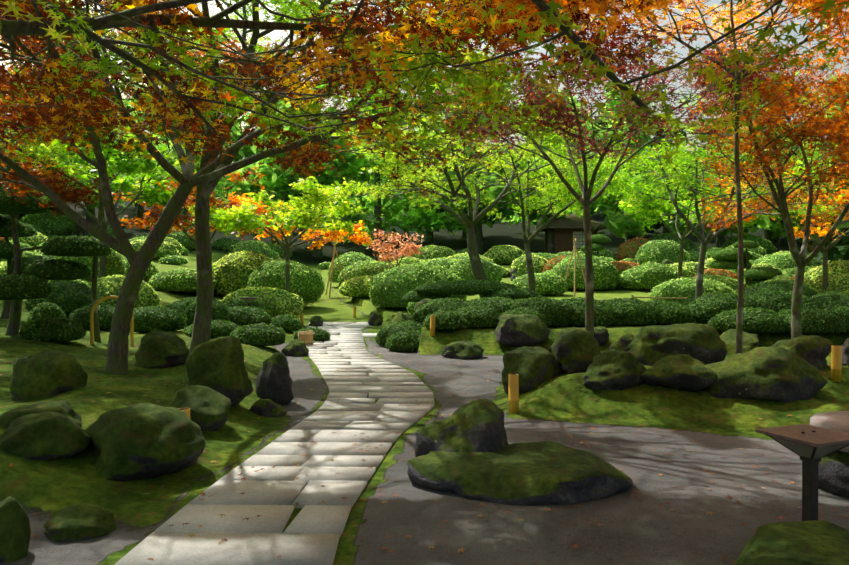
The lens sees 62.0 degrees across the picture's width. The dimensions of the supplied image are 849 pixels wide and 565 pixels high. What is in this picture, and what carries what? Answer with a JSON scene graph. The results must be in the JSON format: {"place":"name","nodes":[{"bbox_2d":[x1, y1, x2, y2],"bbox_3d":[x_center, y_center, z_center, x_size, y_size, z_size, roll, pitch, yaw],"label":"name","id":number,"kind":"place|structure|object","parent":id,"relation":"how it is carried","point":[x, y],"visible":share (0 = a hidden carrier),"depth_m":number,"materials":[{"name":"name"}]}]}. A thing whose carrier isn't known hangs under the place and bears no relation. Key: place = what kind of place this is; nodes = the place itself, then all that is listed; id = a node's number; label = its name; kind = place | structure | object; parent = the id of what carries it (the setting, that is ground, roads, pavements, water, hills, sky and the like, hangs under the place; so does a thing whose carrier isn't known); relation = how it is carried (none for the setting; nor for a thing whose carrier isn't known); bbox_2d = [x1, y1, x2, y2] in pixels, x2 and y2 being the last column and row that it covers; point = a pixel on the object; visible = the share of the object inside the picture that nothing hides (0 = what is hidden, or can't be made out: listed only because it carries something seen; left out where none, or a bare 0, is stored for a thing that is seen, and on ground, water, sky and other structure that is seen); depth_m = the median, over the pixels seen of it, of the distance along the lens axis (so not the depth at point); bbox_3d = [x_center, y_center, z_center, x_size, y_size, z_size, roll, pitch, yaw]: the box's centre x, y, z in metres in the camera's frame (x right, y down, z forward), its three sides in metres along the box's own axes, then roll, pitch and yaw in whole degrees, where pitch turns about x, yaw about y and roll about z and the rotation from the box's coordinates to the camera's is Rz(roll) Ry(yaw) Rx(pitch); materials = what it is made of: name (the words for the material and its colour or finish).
{"place":"outdoors","nodes":[
{"label":"outdoors","id":0,"kind":"place"},
{"bbox_2d":[0,107,119,193],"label":"tree","id":1,"kind":"object","parent":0,"point":[79,158],"depth_m":20.19,"materials":[{"name":"plant"}]},
{"bbox_2d":[0,38,135,174],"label":"tree","id":2,"kind":"object","parent":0,"point":[43,152],"depth_m":12.25,"materials":[{"name":"green plant"}]},
{"bbox_2d":[115,322,434,564],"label":"stone path","id":3,"kind":"structure","parent":0,"point":[312,533],"depth_m":5.36,"materials":[{"name":"grey stone"}]},
{"bbox_2d":[298,330,314,344],"bbox_3d":[-2.660,1.270,15.897,0.105,0.350,0.600,0,0,23],"label":"wooden box","id":4,"kind":"object","parent":3,"relation":"on","point":[306,337],"visible":0.69,"depth_m":15.92,"materials":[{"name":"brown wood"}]},
{"bbox_2d":[0,0,655,184],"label":"maple","id":5,"kind":"object","parent":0,"point":[399,34],"depth_m":4.99,"materials":[{"name":"plant"}]},
{"bbox_2d":[0,157,848,564],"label":"ground","id":6,"kind":"structure","parent":0,"point":[638,525],"depth_m":6.11,"materials":[{"name":"green plant"}]},
{"bbox_2d":[1,237,13,318],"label":"tree trunk","id":7,"kind":"object","parent":6,"relation":"on","point":[6,310],"visible":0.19,"depth_m":15.61,"materials":[{"name":"brown plant"}]},
{"bbox_2d":[0,496,30,562],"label":"mossy boulder","id":8,"kind":"object","parent":6,"relation":"on","point":[15,532],"visible":0.94,"depth_m":3.89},
{"bbox_2d":[4,214,41,334],"bbox_3d":[-7.156,-0.176,12.208,1.788,2.429,1.134,0,0,1],"label":"tree trunk","id":9,"kind":"object","parent":6,"relation":"on","point":[14,322],"visible":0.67,"depth_m":12.37,"materials":[{"name":"brown plant"}]},
{"bbox_2d":[0,400,81,428],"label":"mossy boulder","id":10,"kind":"object","parent":6,"relation":"on","point":[8,418],"visible":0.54,"depth_m":5.61,"materials":[{"name":"green stone"}]},
{"bbox_2d":[0,67,82,220],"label":"forest tree","id":11,"kind":"object","parent":6,"relation":"on","point":[30,161],"depth_m":55.10,"materials":[{"name":"green plant"}]},
{"bbox_2d":[0,411,90,460],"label":"mossy boulder","id":12,"kind":"object","parent":6,"relation":"on","point":[47,435],"visible":0.9,"depth_m":5.16,"materials":[{"name":"green stone"}]},
{"bbox_2d":[10,350,87,400],"bbox_3d":[-3.885,1.002,7.213,0.739,0.627,0.748,0,0,1],"label":"mossy boulder","id":13,"kind":"object","parent":6,"relation":"on","point":[45,374],"visible":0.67,"depth_m":6.97,"materials":[{"name":"green stone"}]},
{"bbox_2d":[7,126,111,215],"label":"forest tree","id":14,"kind":"object","parent":6,"relation":"on","point":[50,208],"depth_m":66.59,"materials":[{"name":"plant"}]},
{"bbox_2d":[43,502,116,541],"bbox_3d":[-2.113,1.498,4.360,0.418,0.257,0.417,0,0,1],"label":"mossy boulder","id":15,"kind":"object","parent":6,"relation":"on","point":[80,521],"visible":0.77,"depth_m":4.24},
{"bbox_2d":[0,62,168,236],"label":"forest tree","id":16,"kind":"object","parent":6,"relation":"on","point":[95,205],"depth_m":57.13,"materials":[{"name":"plant"}]},
{"bbox_2d":[0,126,204,277],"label":"maple","id":17,"kind":"object","parent":6,"relation":"on","point":[124,166],"depth_m":22.21,"materials":[{"name":"green plant"}]},
{"bbox_2d":[90,296,133,346],"bbox_3d":[-5.600,0.698,12.665,0.716,0.928,0.058,0,0,-22],"label":"bamboo hoop","id":18,"kind":"object","parent":6,"relation":"on","point":[92,322],"visible":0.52,"depth_m":12.57,"materials":[{"name":"wood"}]},
{"bbox_2d":[85,111,174,219],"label":"forest tree","id":19,"kind":"object","parent":6,"relation":"on","point":[120,201],"depth_m":71.56,"materials":[{"name":"plant"}]},
{"bbox_2d":[114,89,155,208],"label":"forest tree","id":20,"kind":"object","parent":6,"relation":"on","point":[126,104],"depth_m":81.30,"materials":[{"name":"green plant"}]},
{"bbox_2d":[85,403,205,480],"bbox_3d":[-2.186,1.272,5.565,0.862,0.616,0.868,0,0,-37],"label":"mossy boulder","id":21,"kind":"object","parent":6,"relation":"on","point":[141,441],"visible":0.83,"depth_m":5.27,"materials":[{"name":"green stone"}]},
{"bbox_2d":[0,0,302,341],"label":"thin maple","id":22,"kind":"object","parent":6,"relation":"on","point":[199,53],"depth_m":13.01,"materials":[{"name":"orange plant"}]},
{"bbox_2d":[134,330,188,368],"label":"mossy boulder","id":23,"kind":"object","parent":6,"relation":"on","point":[158,349],"visible":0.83,"depth_m":9.52,"materials":[{"name":"green stone"}]},
{"bbox_2d":[0,191,330,345],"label":"shrubs","id":24,"kind":"object","parent":6,"relation":"on","point":[24,209],"depth_m":14.17,"materials":[{"name":"green plant"}]},
{"bbox_2d":[101,59,266,232],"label":"forest tree","id":25,"kind":"object","parent":6,"relation":"on","point":[240,152],"depth_m":58.83,"materials":[{"name":"plant"}]},
{"bbox_2d":[178,408,189,418],"bbox_3d":[-2.029,1.270,5.945,0.124,0.410,0.121,0,0,1],"label":"bamboo post","id":26,"kind":"object","parent":6,"relation":"on","point":[186,411],"visible":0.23,"depth_m":5.94,"materials":[{"name":"yellow wood"}]},
{"bbox_2d":[111,167,264,242],"bbox_3d":[-8.985,-1.912,27.202,5.442,5.457,6.225,0,0,1],"label":"orange maple","id":27,"kind":"object","parent":6,"relation":"on","point":[146,221],"depth_m":26.30,"materials":[{"name":"orange plant"}]},
{"bbox_2d":[168,385,230,430],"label":"mossy boulder","id":28,"kind":"object","parent":6,"relation":"on","point":[209,407],"visible":0.67,"depth_m":6.78,"materials":[{"name":"green stone"}]},
{"bbox_2d":[170,139,241,198],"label":"forest tree","id":29,"kind":"object","parent":6,"relation":"on","point":[237,156],"depth_m":77.09,"materials":[{"name":"plant"}]},
{"bbox_2d":[186,336,252,406],"bbox_3d":[-2.264,1.017,7.774,0.678,0.854,0.556,0,0,1],"label":"boulder","id":30,"kind":"object","parent":6,"relation":"on","point":[217,364],"visible":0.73,"depth_m":7.64,"materials":[{"name":"green stone"}]},
{"bbox_2d":[209,84,268,167],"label":"forest tree","id":31,"kind":"object","parent":6,"relation":"on","point":[247,151],"depth_m":87.45,"materials":[{"name":"plant"}]},
{"bbox_2d":[241,297,258,306],"bbox_3d":[-4.891,0.728,19.751,0.468,0.643,0.468,0,0,-10],"label":"pedestal lamp","id":32,"kind":"object","parent":6,"relation":"on","point":[249,300],"visible":0.83,"depth_m":19.65,"materials":[{"name":"metal"}]},
{"bbox_2d":[249,399,286,416],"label":"path rock","id":33,"kind":"object","parent":6,"relation":"on","point":[266,407],"visible":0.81,"depth_m":7.79,"materials":[{"name":"green stone"}]},
{"bbox_2d":[186,176,362,292],"bbox_3d":[-5.383,-1.285,25.656,6.370,4.924,7.113,0,0,1],"label":"yellow maple","id":34,"kind":"object","parent":6,"relation":"on","point":[243,213],"depth_m":24.52,"materials":[{"name":"plant"}]},
{"bbox_2d":[255,352,293,404],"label":"boulder","id":35,"kind":"object","parent":6,"relation":"on","point":[273,382],"visible":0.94,"depth_m":8.54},
{"bbox_2d":[217,85,371,244],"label":"forest tree","id":36,"kind":"object","parent":6,"relation":"on","point":[334,172],"depth_m":61.34,"materials":[{"name":"green plant"}]},
{"bbox_2d":[282,339,308,356],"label":"rock","id":37,"kind":"object","parent":6,"relation":"on","point":[295,348],"visible":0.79,"depth_m":13.99,"materials":[{"name":"green stone"}]},
{"bbox_2d":[227,192,372,258],"bbox_3d":[-5.537,-1.688,31.918,6.528,4.659,5.791,0,0,1],"label":"maple","id":38,"kind":"object","parent":6,"relation":"on","point":[354,238],"depth_m":31.61,"materials":[{"name":"orange plant"}]},
{"bbox_2d":[300,313,303,325],"bbox_3d":[-3.908,1.200,22.514,0.118,0.420,0.115,0,0,1],"label":"bamboo post","id":39,"kind":"object","parent":6,"relation":"on","point":[302,318],"visible":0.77,"depth_m":22.47,"materials":[{"name":"yellow wood"}]},
{"bbox_2d":[23,0,587,354],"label":"green maple","id":40,"kind":"object","parent":6,"relation":"on","point":[201,331],"depth_m":11.50,"materials":[{"name":"plant"}]},
{"bbox_2d":[232,84,392,256],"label":"forest tree","id":41,"kind":"object","parent":6,"relation":"on","point":[275,180],"depth_m":60.12,"materials":[{"name":"green plant"}]},
{"bbox_2d":[308,315,322,326],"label":"rock","id":42,"kind":"object","parent":6,"relation":"on","point":[316,321],"visible":0.73,"depth_m":22.10,"materials":[{"name":"green stone"}]},
{"bbox_2d":[353,307,355,317],"bbox_3d":[-2.508,1.082,25.388,0.115,0.420,0.115,0,0,1],"label":"bamboo post","id":43,"kind":"object","parent":6,"relation":"on","point":[354,312],"visible":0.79,"depth_m":25.34,"materials":[{"name":"yellow wood"}]},
{"bbox_2d":[328,114,392,215],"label":"forest tree","id":44,"kind":"object","parent":6,"relation":"on","point":[372,173],"depth_m":73.84,"materials":[{"name":"green plant"}]},
{"bbox_2d":[0,0,726,373],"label":"maple","id":45,"kind":"object","parent":6,"relation":"on","point":[142,258],"depth_m":8.98,"materials":[{"name":"plant"}]},
{"bbox_2d":[272,80,460,254],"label":"forest tree","id":46,"kind":"object","parent":6,"relation":"on","point":[368,206],"depth_m":62.23,"materials":[{"name":"green plant"}]},
{"bbox_2d":[368,310,382,325],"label":"rock","id":47,"kind":"object","parent":6,"relation":"on","point":[375,318],"visible":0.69,"depth_m":22.85,"materials":[{"name":"stone"}]},
{"bbox_2d":[366,229,423,266],"bbox_3d":[-1.365,-1.057,34.304,2.921,2.991,3.095,0,0,1],"label":"shrub","id":48,"kind":"object","parent":6,"relation":"on","point":[402,250],"depth_m":33.70,"materials":[{"name":"orange plant"}]},
{"bbox_2d":[390,312,412,323],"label":"rock","id":49,"kind":"object","parent":6,"relation":"on","point":[400,316],"visible":0.21,"depth_m":16.42,"materials":[{"name":"green stone"}]},
{"bbox_2d":[355,90,489,241],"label":"forest tree","id":50,"kind":"object","parent":6,"relation":"on","point":[440,208],"depth_m":71.64,"materials":[{"name":"green plant"}]},
{"bbox_2d":[415,298,431,310],"bbox_3d":[-0.009,0.769,17.405,0.522,0.760,0.616,0,0,-26],"label":"shrub","id":51,"kind":"object","parent":6,"relation":"on","point":[422,302],"visible":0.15,"depth_m":17.27,"materials":[{"name":"green plant"}]},
{"bbox_2d":[0,326,848,563],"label":"fallen leaves","id":52,"kind":"object","parent":6,"relation":"on","point":[410,536],"visible":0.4,"depth_m":5.68,"materials":[{"name":"orange plant"}]},
{"bbox_2d":[0,209,848,317],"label":"shrubs","id":53,"kind":"object","parent":6,"relation":"on","point":[425,263],"depth_m":30.74,"materials":[{"name":"green plant"}]},
{"bbox_2d":[430,316,434,335],"bbox_3d":[0.171,0.905,14.796,0.118,0.420,0.115,0,0,1],"label":"bamboo post","id":54,"kind":"object","parent":6,"relation":"on","point":[432,325],"visible":0.98,"depth_m":14.75,"materials":[{"name":"yellow wood"}]},
{"bbox_2d":[318,83,587,297],"bbox_3d":[1.479,-2.600,24.842,9.924,7.608,10.016,0,0,-28],"label":"tree","id":55,"kind":"object","parent":6,"relation":"on","point":[413,178],"depth_m":24.31,"materials":[{"name":"green plant"}]},
{"bbox_2d":[325,237,585,297],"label":"tree stakes","id":56,"kind":"object","parent":6,"relation":"on","point":[575,250],"visible":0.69,"depth_m":31.78,"materials":[{"name":"brown wood"}]},
{"bbox_2d":[388,83,524,251],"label":"forest tree","id":57,"kind":"object","parent":6,"relation":"on","point":[448,219],"depth_m":62.45,"materials":[{"name":"green plant"}]},
{"bbox_2d":[414,398,507,456],"bbox_3d":[0.314,1.331,5.854,0.794,0.686,0.692,0,0,1],"label":"rock","id":58,"kind":"object","parent":6,"relation":"on","point":[477,425],"visible":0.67,"depth_m":5.71,"materials":[{"name":"green stone"}]},
{"bbox_2d":[441,341,483,359],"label":"rock","id":59,"kind":"object","parent":6,"relation":"on","point":[463,350],"visible":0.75,"depth_m":13.57,"materials":[{"name":"green stone"}]},
{"bbox_2d":[425,140,510,238],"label":"forest tree","id":60,"kind":"object","parent":6,"relation":"on","point":[494,216],"depth_m":73.74,"materials":[{"name":"green plant"}]},
{"bbox_2d":[508,374,518,413],"bbox_3d":[1.010,1.267,8.005,0.121,0.450,0.122,0,0,1],"label":"wooden post","id":61,"kind":"object","parent":6,"relation":"on","point":[513,393],"visible":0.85,"depth_m":7.96,"materials":[{"name":"yellow wood"}]},
{"bbox_2d":[509,267,517,277],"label":"rock","id":62,"kind":"object","parent":6,"relation":"on","point":[513,270],"visible":0.23,"depth_m":40.88,"materials":[{"name":"grey stone"}]},
{"bbox_2d":[407,441,632,505],"bbox_3d":[0.717,1.493,5.474,1.696,0.326,1.321,0,0,1],"label":"flat rock","id":63,"kind":"object","parent":6,"relation":"on","point":[541,473],"visible":0.88,"depth_m":5.09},
{"bbox_2d":[494,314,550,346],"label":"boulder","id":64,"kind":"object","parent":6,"relation":"on","point":[518,330],"visible":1,"depth_m":14.23,"materials":[{"name":"green stone"}]},
{"bbox_2d":[502,346,560,393],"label":"mossy rock","id":65,"kind":"object","parent":6,"relation":"on","point":[534,367],"visible":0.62,"depth_m":8.90,"materials":[{"name":"green stone"}]},
{"bbox_2d":[374,279,695,351],"bbox_3d":[2.692,0.686,18.639,7.514,1.520,8.332,0,0,1],"label":"hedge","id":66,"kind":"object","parent":6,"relation":"on","point":[515,301],"depth_m":15.84,"materials":[{"name":"green plant"}]},
{"bbox_2d":[501,91,591,227],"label":"forest tree","id":67,"kind":"object","parent":6,"relation":"on","point":[514,219],"depth_m":77.62,"materials":[{"name":"green plant"}]},
{"bbox_2d":[476,80,629,253],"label":"forest tree","id":68,"kind":"object","parent":6,"relation":"on","point":[533,216],"depth_m":60.45,"materials":[{"name":"green plant"}]},
{"bbox_2d":[521,105,614,226],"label":"forest tree","id":69,"kind":"object","parent":6,"relation":"on","point":[593,211],"depth_m":70.07,"materials":[{"name":"green plant"}]},
{"bbox_2d":[540,214,604,253],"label":"tea house","id":70,"kind":"structure","parent":6,"relation":"on","point":[567,229],"depth_m":60.07,"materials":[{"name":"brown wood"}]},
{"bbox_2d":[551,327,600,373],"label":"mossy rock","id":71,"kind":"object","parent":6,"relation":"on","point":[574,350],"visible":0.73,"depth_m":9.07,"materials":[{"name":"green stone"}]},
{"bbox_2d":[464,115,687,290],"bbox_3d":[5.007,-2.238,25.592,8.695,6.691,8.501,0,0,1],"label":"tree","id":72,"kind":"object","parent":6,"relation":"on","point":[590,169],"depth_m":25.45,"materials":[{"name":"green plant"}]},
{"bbox_2d":[398,24,787,335],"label":"maple","id":73,"kind":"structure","parent":6,"relation":"on","point":[569,119],"depth_m":12.26,"materials":[{"name":"red plant"}]},
{"bbox_2d":[584,326,608,345],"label":"rock","id":74,"kind":"object","parent":6,"relation":"on","point":[601,334],"visible":0.46,"depth_m":14.29,"materials":[{"name":"stone"}]},
{"bbox_2d":[583,349,646,389],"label":"mossy rock","id":75,"kind":"object","parent":6,"relation":"on","point":[609,369],"visible":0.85,"depth_m":8.14,"materials":[{"name":"green stone"}]},
{"bbox_2d":[586,104,646,214],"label":"forest tree","id":76,"kind":"object","parent":6,"relation":"on","point":[602,122],"depth_m":91.42,"materials":[{"name":"green plant"}]},
{"bbox_2d":[609,333,633,350],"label":"rock","id":77,"kind":"object","parent":6,"relation":"on","point":[623,342],"visible":0.31,"depth_m":11.47,"materials":[{"name":"green stone"}]},
{"bbox_2d":[566,81,705,241],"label":"forest tree","id":78,"kind":"object","parent":6,"relation":"on","point":[621,225],"depth_m":57.52,"materials":[{"name":"green plant"}]},
{"bbox_2d":[631,295,687,300],"bbox_3d":[9.672,0.812,24.710,4.678,0.727,0.098,0,0,14],"label":"rail fence","id":79,"kind":"object","parent":6,"relation":"on","point":[658,297],"visible":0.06,"depth_m":25.01,"materials":[{"name":"brown wood"}]},
{"bbox_2d":[640,128,686,232],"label":"forest tree","id":80,"kind":"object","parent":6,"relation":"on","point":[657,226],"depth_m":70.26,"materials":[{"name":"plant"}]},
{"bbox_2d":[661,259,673,264],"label":"rock","id":81,"kind":"object","parent":6,"relation":"on","point":[666,261],"visible":0.31,"depth_m":44.78,"materials":[{"name":"green stone"}]},
{"bbox_2d":[627,323,727,365],"bbox_3d":[3.658,1.020,10.397,1.481,0.872,1.038,0,0,1],"label":"mossy rock","id":82,"kind":"object","parent":6,"relation":"on","point":[652,345],"visible":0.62,"depth_m":10.04,"materials":[{"name":"green stone"}]},
{"bbox_2d":[641,354,717,391],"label":"mossy rock","id":83,"kind":"object","parent":6,"relation":"on","point":[684,372],"visible":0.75,"depth_m":7.94,"materials":[{"name":"green stone"}]},
{"bbox_2d":[600,160,762,277],"bbox_3d":[11.209,-2.154,30.954,7.448,5.687,6.524,0,0,1],"label":"maple","id":84,"kind":"object","parent":6,"relation":"on","point":[649,210],"depth_m":30.32,"materials":[{"name":"green plant"}]},
{"bbox_2d":[559,0,848,353],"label":"thin maple","id":85,"kind":"object","parent":6,"relation":"on","point":[739,335],"depth_m":10.86,"materials":[{"name":"plant"}]},
{"bbox_2d":[590,86,848,298],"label":"maple","id":86,"kind":"object","parent":6,"relation":"on","point":[683,178],"depth_m":19.41,"materials":[{"name":"green plant"}]},
{"bbox_2d":[663,119,797,247],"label":"forest tree","id":87,"kind":"object","parent":6,"relation":"on","point":[764,223],"depth_m":55.94,"materials":[{"name":"green plant"}]},
{"bbox_2d":[618,34,848,338],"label":"maple","id":88,"kind":"object","parent":6,"relation":"on","point":[820,131],"depth_m":12.56,"materials":[{"name":"orange plant"}]},
{"bbox_2d":[720,329,758,349],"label":"mossy rock","id":89,"kind":"object","parent":6,"relation":"on","point":[750,341],"visible":0.42,"depth_m":13.74,"materials":[{"name":"green stone"}]},
{"bbox_2d":[745,248,748,284],"bbox_3d":[13.169,-0.348,28.680,1.517,2.417,0.520,0,0,37],"label":"tree trunk","id":90,"kind":"object","parent":6,"relation":"on","point":[747,267],"visible":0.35,"depth_m":28.61,"materials":[{"name":"brown plant"}]},
{"bbox_2d":[662,279,848,333],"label":"hedge","id":91,"kind":"object","parent":6,"relation":"on","point":[781,312],"depth_m":16.44,"materials":[{"name":"green plant"}]},
{"bbox_2d":[705,347,827,401],"bbox_3d":[3.861,1.120,8.049,1.369,0.771,0.925,0,0,1],"label":"mossy rock","id":92,"kind":"object","parent":6,"relation":"on","point":[777,374],"visible":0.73,"depth_m":7.78,"materials":[{"name":"green stone"}]},
{"bbox_2d":[699,71,841,245],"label":"forest tree","id":93,"kind":"object","parent":6,"relation":"on","point":[781,157],"depth_m":59.74,"materials":[{"name":"plant"}]},
{"bbox_2d":[706,165,848,292],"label":"orange maple","id":94,"kind":"object","parent":6,"relation":"on","point":[823,232],"depth_m":23.89,"materials":[{"name":"orange plant"}]},
{"bbox_2d":[743,77,817,238],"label":"forest tree","id":95,"kind":"object","parent":6,"relation":"on","point":[782,172],"depth_m":63.83,"materials":[{"name":"plant"}]},
{"bbox_2d":[733,520,848,564],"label":"corner rock","id":96,"kind":"object","parent":6,"relation":"on","point":[817,542],"visible":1,"depth_m":3.57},
{"bbox_2d":[750,74,848,242],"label":"forest tree","id":97,"kind":"object","parent":6,"relation":"on","point":[776,230],"depth_m":54.78,"materials":[{"name":"plant"}]},
{"bbox_2d":[769,335,832,369],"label":"mossy rock","id":98,"kind":"object","parent":6,"relation":"on","point":[814,350],"visible":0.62,"depth_m":8.70,"materials":[{"name":"green stone"}]},
{"bbox_2d":[756,424,848,521],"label":"sign stand","id":99,"kind":"object","parent":6,"relation":"on","point":[810,445],"visible":0.88,"depth_m":4.36,"materials":[{"name":"wood"}]},
{"bbox_2d":[795,130,848,260],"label":"forest tree","id":100,"kind":"object","parent":6,"relation":"on","point":[843,254],"visible":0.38,"depth_m":25.82,"materials":[{"name":"plant"}]},
{"bbox_2d":[798,218,848,265],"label":"forest tree","id":101,"kind":"object","parent":6,"relation":"on","point":[819,258],"visible":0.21,"depth_m":34.99,"materials":[{"name":"green plant"}]},
{"bbox_2d":[818,450,848,497],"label":"mossy rock","id":102,"kind":"object","parent":6,"relation":"on","point":[833,473],"visible":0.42,"depth_m":5.05,"materials":[{"name":"grey stone"}]},
{"bbox_2d":[810,411,848,452],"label":"stone basin","id":103,"kind":"object","parent":102,"relation":"on","point":[836,420],"visible":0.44,"depth_m":5.22,"materials":[{"name":"stone"}]},
{"bbox_2d":[831,345,841,381],"bbox_3d":[4.842,0.954,8.305,0.118,0.420,0.115,0,0,1],"label":"wooden post","id":104,"kind":"object","parent":6,"relation":"on","point":[836,363],"visible":1,"depth_m":8.26,"materials":[{"name":"yellow wood"}]},
{"bbox_2d":[840,338,848,365],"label":"rock","id":105,"kind":"object","parent":6,"relation":"on","point":[845,353],"visible":0.6,"depth_m":9.58,"materials":[{"name":"grey stone"}]},
{"bbox_2d":[0,0,848,170],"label":"maple","id":106,"kind":"object","parent":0,"point":[481,81],"depth_m":4.63,"materials":[{"name":"plant"}]},
{"bbox_2d":[0,0,848,172],"label":"sky","id":107,"kind":"structure","parent":0,"point":[276,34],"materials":[{"name":"white"}]},
{"bbox_2d":[423,0,848,69],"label":"maple","id":108,"kind":"object","parent":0,"point":[594,9],"depth_m":5.10,"materials":[{"name":"plant"}]}
]}

